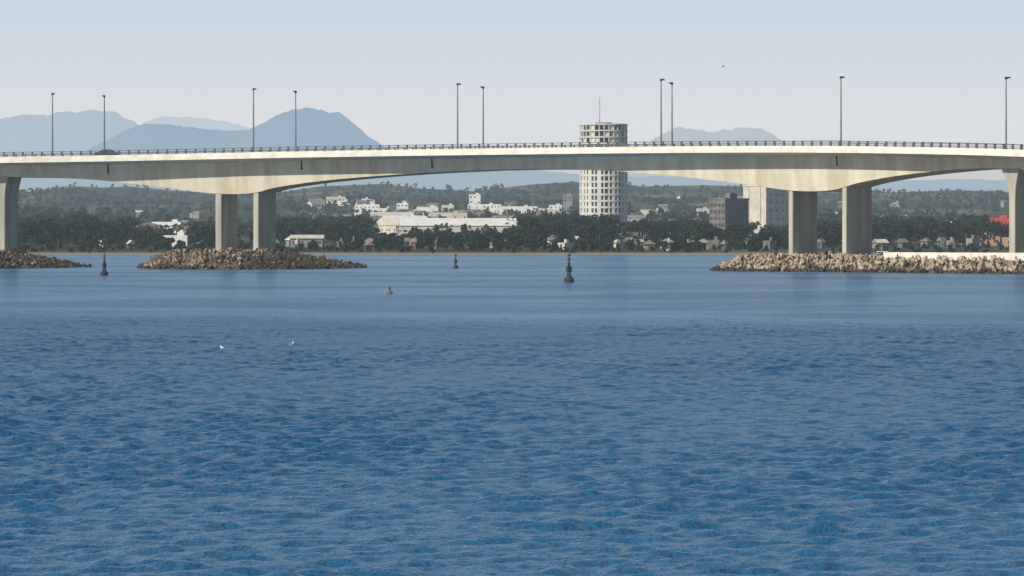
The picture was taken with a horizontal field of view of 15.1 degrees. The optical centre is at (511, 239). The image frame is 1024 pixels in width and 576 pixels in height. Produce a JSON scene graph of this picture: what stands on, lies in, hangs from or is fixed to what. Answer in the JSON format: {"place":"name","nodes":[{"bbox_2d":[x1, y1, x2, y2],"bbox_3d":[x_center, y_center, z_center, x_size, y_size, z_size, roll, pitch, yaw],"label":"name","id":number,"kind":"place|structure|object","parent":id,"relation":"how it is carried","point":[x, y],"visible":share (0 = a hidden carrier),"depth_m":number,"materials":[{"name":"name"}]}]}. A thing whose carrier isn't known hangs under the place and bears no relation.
{"place":"outdoors","nodes":[
{"label":"outdoors","id":0,"kind":"place"},
{"bbox_2d":[0,110,137,155],"bbox_3d":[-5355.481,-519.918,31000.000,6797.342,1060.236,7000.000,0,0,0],"label":"mountain","id":1,"kind":"structure","parent":0,"point":[72,131],"depth_m":30639.19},
{"bbox_2d":[141,116,250,130],"bbox_3d":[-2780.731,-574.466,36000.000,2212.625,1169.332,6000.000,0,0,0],"label":"hazy mountain","id":2,"kind":"structure","parent":0,"point":[205,123],"depth_m":35936.31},
{"bbox_2d":[84,107,387,154],"bbox_3d":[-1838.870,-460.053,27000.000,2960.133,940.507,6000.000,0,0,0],"label":"mountain","id":3,"kind":"structure","parent":0,"point":[315,127],"depth_m":26752.00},
{"bbox_2d":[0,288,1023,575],"bbox_3d":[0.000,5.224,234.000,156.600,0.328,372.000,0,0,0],"label":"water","id":4,"kind":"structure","parent":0,"point":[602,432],"depth_m":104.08,"materials":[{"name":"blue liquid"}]},
{"bbox_2d":[0,255,1023,287],"bbox_3d":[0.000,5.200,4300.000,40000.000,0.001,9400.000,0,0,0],"label":"open water","id":5,"kind":"structure","parent":0,"point":[540,271],"depth_m":564.37,"materials":[{"name":"blue liquid"}]},
{"bbox_2d":[0,248,91,267],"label":"rock island","id":6,"kind":"object","parent":5,"relation":"in","point":[12,259],"visible":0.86,"depth_m":724.53,"materials":[{"name":"brown stone"}]},
{"bbox_2d":[100,253,107,274],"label":"channel buoy","id":7,"kind":"object","parent":5,"relation":"on","point":[104,272],"visible":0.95,"depth_m":568.93,"materials":[{"name":"paint"}]},
{"bbox_2d":[136,247,366,268],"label":"rock island","id":8,"kind":"object","parent":5,"relation":"in","point":[214,258],"visible":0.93,"depth_m":693.25,"materials":[{"name":"brown stone"}]},
{"bbox_2d":[0,141,1023,257],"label":"road bridge","id":9,"kind":"structure","parent":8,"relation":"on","point":[803,174],"depth_m":701.70,"materials":[{"name":"concrete"}]},
{"bbox_2d":[51,93,54,150],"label":"street lamp","id":10,"kind":"object","parent":9,"relation":"on","point":[52,94],"visible":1,"depth_m":736.07,"materials":[{"name":"metal"}]},
{"bbox_2d":[102,95,104,149],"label":"street lamp","id":11,"kind":"object","parent":9,"relation":"on","point":[104,121],"visible":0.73,"depth_m":750.06,"materials":[{"name":"metal"}]},
{"bbox_2d":[94,149,117,154],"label":"car","id":12,"kind":"object","parent":9,"relation":"on","point":[105,152],"visible":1,"depth_m":735.32,"materials":[{"name":"paint"}]},
{"bbox_2d":[252,88,256,151],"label":"street lamp","id":13,"kind":"object","parent":9,"relation":"on","point":[253,89],"visible":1,"depth_m":726.95,"materials":[{"name":"metal"}]},
{"bbox_2d":[293,91,296,150],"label":"street lamp","id":14,"kind":"object","parent":9,"relation":"on","point":[295,92],"visible":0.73,"depth_m":740.49,"materials":[{"name":"metal"}]},
{"bbox_2d":[456,83,460,148],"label":"street lamp","id":15,"kind":"object","parent":9,"relation":"on","point":[457,84],"visible":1,"depth_m":709.29,"materials":[{"name":"metal"}]},
{"bbox_2d":[480,86,484,147],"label":"street lamp","id":16,"kind":"object","parent":9,"relation":"on","point":[482,87],"visible":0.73,"depth_m":724.07,"materials":[{"name":"metal"}]},
{"bbox_2d":[660,79,664,145],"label":"street lamp","id":17,"kind":"object","parent":9,"relation":"on","point":[661,80],"visible":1,"depth_m":688.48,"materials":[{"name":"metal"}]},
{"bbox_2d":[668,82,672,140],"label":"street lamp","id":18,"kind":"object","parent":9,"relation":"on","point":[671,83],"visible":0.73,"depth_m":704.70,"materials":[{"name":"metal"}]},
{"bbox_2d":[839,76,844,145],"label":"street lamp","id":19,"kind":"object","parent":9,"relation":"on","point":[841,77],"visible":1,"depth_m":667.87,"materials":[{"name":"metal"}]},
{"bbox_2d":[1005,77,1010,148],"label":"street lamp","id":20,"kind":"object","parent":9,"relation":"on","point":[1006,78],"visible":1,"depth_m":644.92,"materials":[{"name":"metal"}]},
{"bbox_2d":[564,254,573,281],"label":"channel buoy","id":21,"kind":"object","parent":5,"relation":"on","point":[568,278],"visible":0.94,"depth_m":474.06,"materials":[{"name":"paint"}]},
{"bbox_2d":[709,250,1023,273],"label":"rock breakwater","id":22,"kind":"object","parent":5,"relation":"in","point":[831,261],"visible":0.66,"depth_m":622.18,"materials":[{"name":"beige stone"}]},
{"bbox_2d":[883,252,1023,260],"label":"quay wall","id":23,"kind":"structure","parent":22,"relation":"on","point":[1007,256],"depth_m":613.35,"materials":[{"name":"concrete"}]},
{"bbox_2d":[0,0,1023,147],"label":"sky","id":24,"kind":"structure","parent":0,"point":[915,71],"materials":[{"name":"white"}]},
{"bbox_2d":[18,182,1008,254],"bbox_3d":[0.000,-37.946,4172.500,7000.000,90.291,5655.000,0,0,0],"label":"hillside terrain","id":25,"kind":"structure","parent":0,"point":[911,205],"depth_m":3731.46,"materials":[{"name":"green plant"}]},
{"bbox_2d":[37,210,90,222],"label":"pine grove","id":26,"kind":"object","parent":25,"relation":"on","point":[71,215],"visible":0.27,"depth_m":2343.63,"materials":[{"name":"green plant"}]},
{"bbox_2d":[18,213,143,247],"bbox_3d":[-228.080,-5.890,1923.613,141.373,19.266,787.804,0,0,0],"label":"pine grove","id":27,"kind":"object","parent":25,"relation":"on","point":[38,227],"visible":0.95,"depth_m":1638.58,"materials":[{"name":"green plant"}]},
{"bbox_2d":[126,240,134,248],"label":"house","id":28,"kind":"structure","parent":25,"relation":"on","point":[130,241],"depth_m":1514.89,"materials":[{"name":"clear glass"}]},
{"bbox_2d":[137,223,159,227],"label":"white house","id":29,"kind":"structure","parent":25,"relation":"on","point":[153,225],"depth_m":2028.31,"materials":[{"name":"paint"}]},
{"bbox_2d":[152,219,185,228],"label":"white house","id":30,"kind":"structure","parent":25,"relation":"on","point":[174,221],"depth_m":2142.34,"materials":[{"name":"paint"}]},
{"bbox_2d":[135,233,215,248],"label":"pine grove","id":31,"kind":"object","parent":25,"relation":"on","point":[164,242],"visible":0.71,"depth_m":1478.19,"materials":[{"name":"green plant"}]},
{"bbox_2d":[164,232,187,245],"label":"white house","id":32,"kind":"structure","parent":25,"relation":"on","point":[181,236],"depth_m":1600.23,"materials":[{"name":"paint"}]},
{"bbox_2d":[174,226,189,233],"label":"white house","id":33,"kind":"structure","parent":25,"relation":"on","point":[183,230],"depth_m":1905.81,"materials":[{"name":"paint"}]},
{"bbox_2d":[193,211,201,218],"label":"house","id":34,"kind":"structure","parent":25,"relation":"on","point":[197,214],"depth_m":3058.37,"materials":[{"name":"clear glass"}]},
{"bbox_2d":[185,219,215,247],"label":"pine grove","id":35,"kind":"object","parent":25,"relation":"on","point":[207,230],"visible":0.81,"depth_m":1571.03,"materials":[{"name":"green plant"}]},
{"bbox_2d":[285,237,289,246],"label":"house","id":36,"kind":"structure","parent":25,"relation":"on","point":[287,242],"depth_m":1591.18,"materials":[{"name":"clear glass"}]},
{"bbox_2d":[289,235,324,246],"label":"warehouse","id":37,"kind":"structure","parent":25,"relation":"on","point":[306,239],"depth_m":1566.00,"materials":[{"name":"white paint"}]},
{"bbox_2d":[307,202,320,208],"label":"house","id":38,"kind":"structure","parent":25,"relation":"on","point":[318,204],"depth_m":3605.47,"materials":[{"name":"white paint"}]},
{"bbox_2d":[308,198,325,207],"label":"building","id":39,"kind":"structure","parent":25,"relation":"on","point":[321,201],"depth_m":3634.00,"materials":[{"name":"paint"}]},
{"bbox_2d":[276,212,378,244],"bbox_3d":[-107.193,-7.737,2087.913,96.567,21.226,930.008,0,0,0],"label":"pine grove","id":40,"kind":"object","parent":25,"relation":"on","point":[333,227],"visible":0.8,"depth_m":1715.25,"materials":[{"name":"green plant"}]},
{"bbox_2d":[326,195,345,203],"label":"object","id":41,"kind":"structure","parent":25,"relation":"on","point":[338,198],"depth_m":3786.00,"materials":[{"name":"white paint"}]},
{"bbox_2d":[336,199,349,205],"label":"house","id":42,"kind":"structure","parent":25,"relation":"on","point":[339,203],"depth_m":3738.75,"materials":[{"name":"white paint"}]},
{"bbox_2d":[355,203,379,213],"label":"white factory","id":43,"kind":"structure","parent":25,"relation":"on","point":[371,206],"depth_m":3478.00,"materials":[{"name":"paint"}]},
{"bbox_2d":[364,241,373,249],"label":"house","id":44,"kind":"structure","parent":25,"relation":"on","point":[369,243],"depth_m":1463.07,"materials":[{"name":"paint"}]},
{"bbox_2d":[334,230,426,249],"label":"pine grove","id":45,"kind":"object","parent":25,"relation":"on","point":[383,240],"visible":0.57,"depth_m":1531.07,"materials":[{"name":"green plant"}]},
{"bbox_2d":[379,207,394,211],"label":"house","id":46,"kind":"structure","parent":25,"relation":"on","point":[386,209],"depth_m":3475.71,"materials":[{"name":"paint"}]},
{"bbox_2d":[370,212,410,220],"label":"warehouse","id":47,"kind":"structure","parent":25,"relation":"on","point":[380,214],"depth_m":2637.90,"materials":[{"name":"white paint"}]},
{"bbox_2d":[375,215,426,235],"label":"warehouse","id":48,"kind":"structure","parent":25,"relation":"on","point":[387,224],"depth_m":2303.45,"materials":[{"name":"white paint"}]},
{"bbox_2d":[397,202,408,208],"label":"white factory","id":49,"kind":"structure","parent":25,"relation":"on","point":[403,205],"depth_m":3527.78,"materials":[{"name":"paint"}]},
{"bbox_2d":[395,208,410,211],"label":"house","id":50,"kind":"structure","parent":25,"relation":"on","point":[402,209],"depth_m":3496.40,"materials":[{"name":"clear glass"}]},
{"bbox_2d":[404,238,409,246],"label":"house","id":51,"kind":"structure","parent":25,"relation":"on","point":[406,241],"depth_m":1567.38,"materials":[{"name":"grey paint"}]},
{"bbox_2d":[276,237,541,250],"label":"pine grove","id":52,"kind":"object","parent":25,"relation":"on","point":[531,242],"visible":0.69,"depth_m":1456.72,"materials":[{"name":"green plant"}]},
{"bbox_2d":[407,210,420,215],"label":"house","id":53,"kind":"structure","parent":25,"relation":"on","point":[415,212],"depth_m":3343.73,"materials":[{"name":"white paint"}]},
{"bbox_2d":[410,239,417,249],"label":"house","id":54,"kind":"structure","parent":25,"relation":"on","point":[413,242],"depth_m":1479.29,"materials":[{"name":"ceramic"}]},
{"bbox_2d":[416,206,438,214],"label":"white factory","id":55,"kind":"structure","parent":25,"relation":"on","point":[432,209],"depth_m":3462.00,"materials":[{"name":"paint"}]},
{"bbox_2d":[427,203,439,209],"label":"house","id":56,"kind":"structure","parent":25,"relation":"on","point":[434,204],"depth_m":3693.08,"materials":[{"name":"paint"}]},
{"bbox_2d":[427,214,443,217],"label":"house","id":57,"kind":"structure","parent":25,"relation":"on","point":[438,216],"depth_m":2661.48,"materials":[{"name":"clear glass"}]},
{"bbox_2d":[434,237,438,248],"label":"house","id":58,"kind":"structure","parent":25,"relation":"on","point":[436,245],"depth_m":1491.37,"materials":[{"name":"grey paint"}]},
{"bbox_2d":[429,211,466,217],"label":"white factory","id":59,"kind":"structure","parent":25,"relation":"on","point":[455,214],"depth_m":2698.00,"materials":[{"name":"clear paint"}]},
{"bbox_2d":[442,204,454,211],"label":"house","id":60,"kind":"structure","parent":25,"relation":"on","point":[449,206],"depth_m":3651.35,"materials":[{"name":"white paint"}]},
{"bbox_2d":[398,218,517,234],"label":"warehouse","id":61,"kind":"structure","parent":25,"relation":"on","point":[405,225],"depth_m":1992.64,"materials":[{"name":"white paint"}]},
{"bbox_2d":[458,210,470,217],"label":"house","id":62,"kind":"structure","parent":25,"relation":"on","point":[467,212],"depth_m":2833.56,"materials":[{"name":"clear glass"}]},
{"bbox_2d":[413,229,524,248],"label":"pine grove","id":63,"kind":"object","parent":25,"relation":"on","point":[426,237],"visible":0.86,"depth_m":1510.28,"materials":[{"name":"green plant"}]},
{"bbox_2d":[469,193,480,203],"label":"white factory","id":64,"kind":"structure","parent":25,"relation":"on","point":[474,198],"depth_m":3627.66,"materials":[{"name":"paint"}]},
{"bbox_2d":[469,209,480,215],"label":"house","id":65,"kind":"structure","parent":25,"relation":"on","point":[473,211],"depth_m":2839.11,"materials":[{"name":"paint"}]},
{"bbox_2d":[476,210,490,217],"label":"house","id":66,"kind":"structure","parent":25,"relation":"on","point":[479,213],"depth_m":2780.92,"materials":[{"name":"white paint"}]},
{"bbox_2d":[468,203,500,212],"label":"white factory","id":67,"kind":"structure","parent":25,"relation":"on","point":[493,208],"depth_m":3538.00,"materials":[{"name":"paint"}]},
{"bbox_2d":[505,201,516,205],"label":"house","id":68,"kind":"structure","parent":25,"relation":"on","point":[512,203],"depth_m":3619.48,"materials":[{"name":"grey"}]},
{"bbox_2d":[18,180,1008,244],"bbox_3d":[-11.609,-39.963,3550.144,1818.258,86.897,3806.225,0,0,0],"label":"hillside trees","id":69,"kind":"object","parent":25,"relation":"on","point":[152,232],"visible":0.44,"depth_m":3719.55,"materials":[{"name":"green plant"}]},
{"bbox_2d":[18,240,1008,252],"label":"shoreline shrubs","id":70,"kind":"object","parent":25,"relation":"on","point":[242,245],"visible":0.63,"depth_m":1439.62,"materials":[{"name":"green plant"}]},
{"bbox_2d":[499,205,537,214],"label":"white factory","id":71,"kind":"structure","parent":25,"relation":"on","point":[522,209],"depth_m":3458.00,"materials":[{"name":"paint"}]},
{"bbox_2d":[531,208,556,214],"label":"white factory","id":72,"kind":"structure","parent":25,"relation":"on","point":[552,211],"depth_m":2798.00,"materials":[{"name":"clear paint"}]},
{"bbox_2d":[544,236,557,245],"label":"house","id":73,"kind":"structure","parent":25,"relation":"on","point":[550,239],"depth_m":1618.42,"materials":[{"name":"white paint"}]},
{"bbox_2d":[549,204,561,212],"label":"apartment block","id":74,"kind":"structure","parent":25,"relation":"on","point":[557,207],"depth_m":3331.57,"materials":[{"name":"white paint"}]},
{"bbox_2d":[501,210,623,245],"bbox_3d":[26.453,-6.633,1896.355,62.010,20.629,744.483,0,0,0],"label":"pine grove","id":75,"kind":"object","parent":25,"relation":"on","point":[604,228],"visible":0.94,"depth_m":1555.31,"materials":[{"name":"green plant"}]},
{"bbox_2d":[558,239,572,249],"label":"house","id":76,"kind":"structure","parent":25,"relation":"on","point":[567,244],"depth_m":1474.85,"materials":[{"name":"concrete"}]},
{"bbox_2d":[563,193,571,213],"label":"apartment block","id":77,"kind":"structure","parent":25,"relation":"on","point":[567,201],"depth_m":3368.86,"materials":[{"name":"white paint"}]},
{"bbox_2d":[579,97,627,230],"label":"round apartment tower","id":78,"kind":"structure","parent":25,"relation":"on","point":[604,192],"depth_m":1990.00,"materials":[{"name":"white concrete"}]},
{"bbox_2d":[614,239,626,247],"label":"house","id":79,"kind":"structure","parent":25,"relation":"on","point":[622,243],"depth_m":1538.18,"materials":[{"name":"concrete"}]},
{"bbox_2d":[628,215,645,221],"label":"warehouse","id":80,"kind":"structure","parent":25,"relation":"on","point":[637,217],"depth_m":2408.45,"materials":[{"name":"white paint"}]},
{"bbox_2d":[627,232,669,241],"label":"warehouse","id":81,"kind":"structure","parent":25,"relation":"on","point":[645,235],"depth_m":1637.00,"materials":[{"name":"grey"}]},
{"bbox_2d":[643,240,654,249],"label":"house","id":82,"kind":"structure","parent":25,"relation":"on","point":[648,244],"depth_m":1458.45,"materials":[{"name":"concrete"}]},
{"bbox_2d":[640,208,665,215],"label":"white factory","id":83,"kind":"structure","parent":25,"relation":"on","point":[644,212],"depth_m":3294.00,"materials":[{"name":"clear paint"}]},
{"bbox_2d":[658,204,668,209],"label":"house","id":84,"kind":"structure","parent":25,"relation":"on","point":[664,206],"depth_m":3481.49,"materials":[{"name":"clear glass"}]},
{"bbox_2d":[540,236,788,250],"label":"pine grove","id":85,"kind":"object","parent":25,"relation":"on","point":[752,243],"visible":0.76,"depth_m":1451.75,"materials":[{"name":"green plant"}]},
{"bbox_2d":[619,217,719,243],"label":"pine grove","id":86,"kind":"object","parent":25,"relation":"on","point":[685,229],"visible":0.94,"depth_m":1596.81,"materials":[{"name":"green plant"}]},
{"bbox_2d":[696,207,708,214],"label":"house","id":87,"kind":"structure","parent":25,"relation":"on","point":[703,209],"depth_m":3400.27,"materials":[{"name":"paint"}]},
{"bbox_2d":[708,236,719,249],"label":"house","id":88,"kind":"structure","parent":25,"relation":"on","point":[714,242],"depth_m":1470.44,"materials":[{"name":"beige paint"}]},
{"bbox_2d":[720,240,728,250],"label":"house","id":89,"kind":"structure","parent":25,"relation":"on","point":[723,243],"depth_m":1451.36,"materials":[{"name":"paint"}]},
{"bbox_2d":[709,193,748,232],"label":"brown apartment block","id":90,"kind":"structure","parent":25,"relation":"on","point":[729,209],"depth_m":1854.73,"materials":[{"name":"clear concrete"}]},
{"bbox_2d":[696,221,788,247],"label":"pine grove","id":91,"kind":"object","parent":25,"relation":"on","point":[732,234],"visible":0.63,"depth_m":1500.96,"materials":[{"name":"green plant"}]},
{"bbox_2d":[742,185,787,232],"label":"apartment block","id":92,"kind":"structure","parent":25,"relation":"on","point":[767,206],"depth_m":1905.07,"materials":[{"name":"beige paint"}]},
{"bbox_2d":[763,237,775,248],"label":"house","id":93,"kind":"structure","parent":25,"relation":"on","point":[771,243],"depth_m":1482.86,"materials":[{"name":"grey paint"}]},
{"bbox_2d":[817,238,825,247],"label":"house","id":94,"kind":"structure","parent":25,"relation":"on","point":[821,242],"depth_m":1527.07,"materials":[{"name":"concrete"}]},
{"bbox_2d":[817,219,841,247],"bbox_3d":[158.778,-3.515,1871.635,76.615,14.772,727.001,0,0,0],"label":"pine grove","id":95,"kind":"object","parent":25,"relation":"on","point":[828,233],"visible":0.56,"depth_m":1534.43,"materials":[{"name":"green plant"}]},
{"bbox_2d":[872,239,888,247],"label":"house","id":96,"kind":"structure","parent":25,"relation":"on","point":[882,242],"depth_m":1526.68,"materials":[{"name":"white paint"}]},
{"bbox_2d":[897,239,908,247],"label":"house","id":97,"kind":"structure","parent":25,"relation":"on","point":[902,243],"depth_m":1550.95,"materials":[{"name":"grey paint"}]},
{"bbox_2d":[920,238,931,246],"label":"house","id":98,"kind":"structure","parent":25,"relation":"on","point":[927,241],"depth_m":1598.74,"materials":[{"name":"concrete"}]},
{"bbox_2d":[872,214,1008,244],"bbox_3d":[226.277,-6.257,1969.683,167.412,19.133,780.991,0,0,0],"label":"pine grove","id":99,"kind":"object","parent":25,"relation":"on","point":[906,229],"visible":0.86,"depth_m":1658.86,"materials":[{"name":"green plant"}]},
{"bbox_2d":[936,237,944,245],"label":"house","id":100,"kind":"structure","parent":25,"relation":"on","point":[939,239],"depth_m":1606.99,"materials":[{"name":"grey paint"}]},
{"bbox_2d":[946,237,957,248],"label":"house","id":101,"kind":"structure","parent":25,"relation":"on","point":[955,241],"depth_m":1510.80,"materials":[{"name":"grey paint"}]},
{"bbox_2d":[949,238,954,248],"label":"house","id":102,"kind":"structure","parent":25,"relation":"on","point":[952,243],"depth_m":1503.16,"materials":[{"name":"concrete"}]},
{"bbox_2d":[966,235,979,247],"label":"house","id":103,"kind":"structure","parent":25,"relation":"on","point":[974,240],"depth_m":1530.83,"materials":[{"name":"concrete"}]},
{"bbox_2d":[977,233,999,245],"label":"pink building","id":104,"kind":"structure","parent":25,"relation":"on","point":[992,242],"depth_m":1626.58,"materials":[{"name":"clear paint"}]},
{"bbox_2d":[989,215,1008,225],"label":"red building","id":105,"kind":"structure","parent":25,"relation":"on","point":[1004,219],"depth_m":1900.20,"materials":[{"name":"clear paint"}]},
{"bbox_2d":[1001,200,1007,206],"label":"house","id":106,"kind":"structure","parent":25,"relation":"on","point":[1004,203],"depth_m":4030.05,"materials":[{"name":"paint"}]},
{"bbox_2d":[1002,237,1008,246],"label":"pink building","id":107,"kind":"structure","parent":25,"relation":"on","point":[1005,241],"depth_m":1579.37,"materials":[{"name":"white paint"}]},
{"bbox_2d":[19,170,1008,192],"bbox_3d":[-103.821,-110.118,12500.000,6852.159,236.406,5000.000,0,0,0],"label":"hills","id":108,"kind":"structure","parent":0,"point":[463,181],"depth_m":12300.26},
{"bbox_2d":[384,139,1023,179],"bbox_3d":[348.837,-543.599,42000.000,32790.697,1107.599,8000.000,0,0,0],"label":"distant ridge","id":109,"kind":"structure","parent":0,"point":[991,174],"depth_m":41098.31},
{"bbox_2d":[628,126,791,176],"bbox_3d":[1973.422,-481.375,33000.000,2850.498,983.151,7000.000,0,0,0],"label":"mountain","id":110,"kind":"structure","parent":0,"point":[753,135],"depth_m":32842.78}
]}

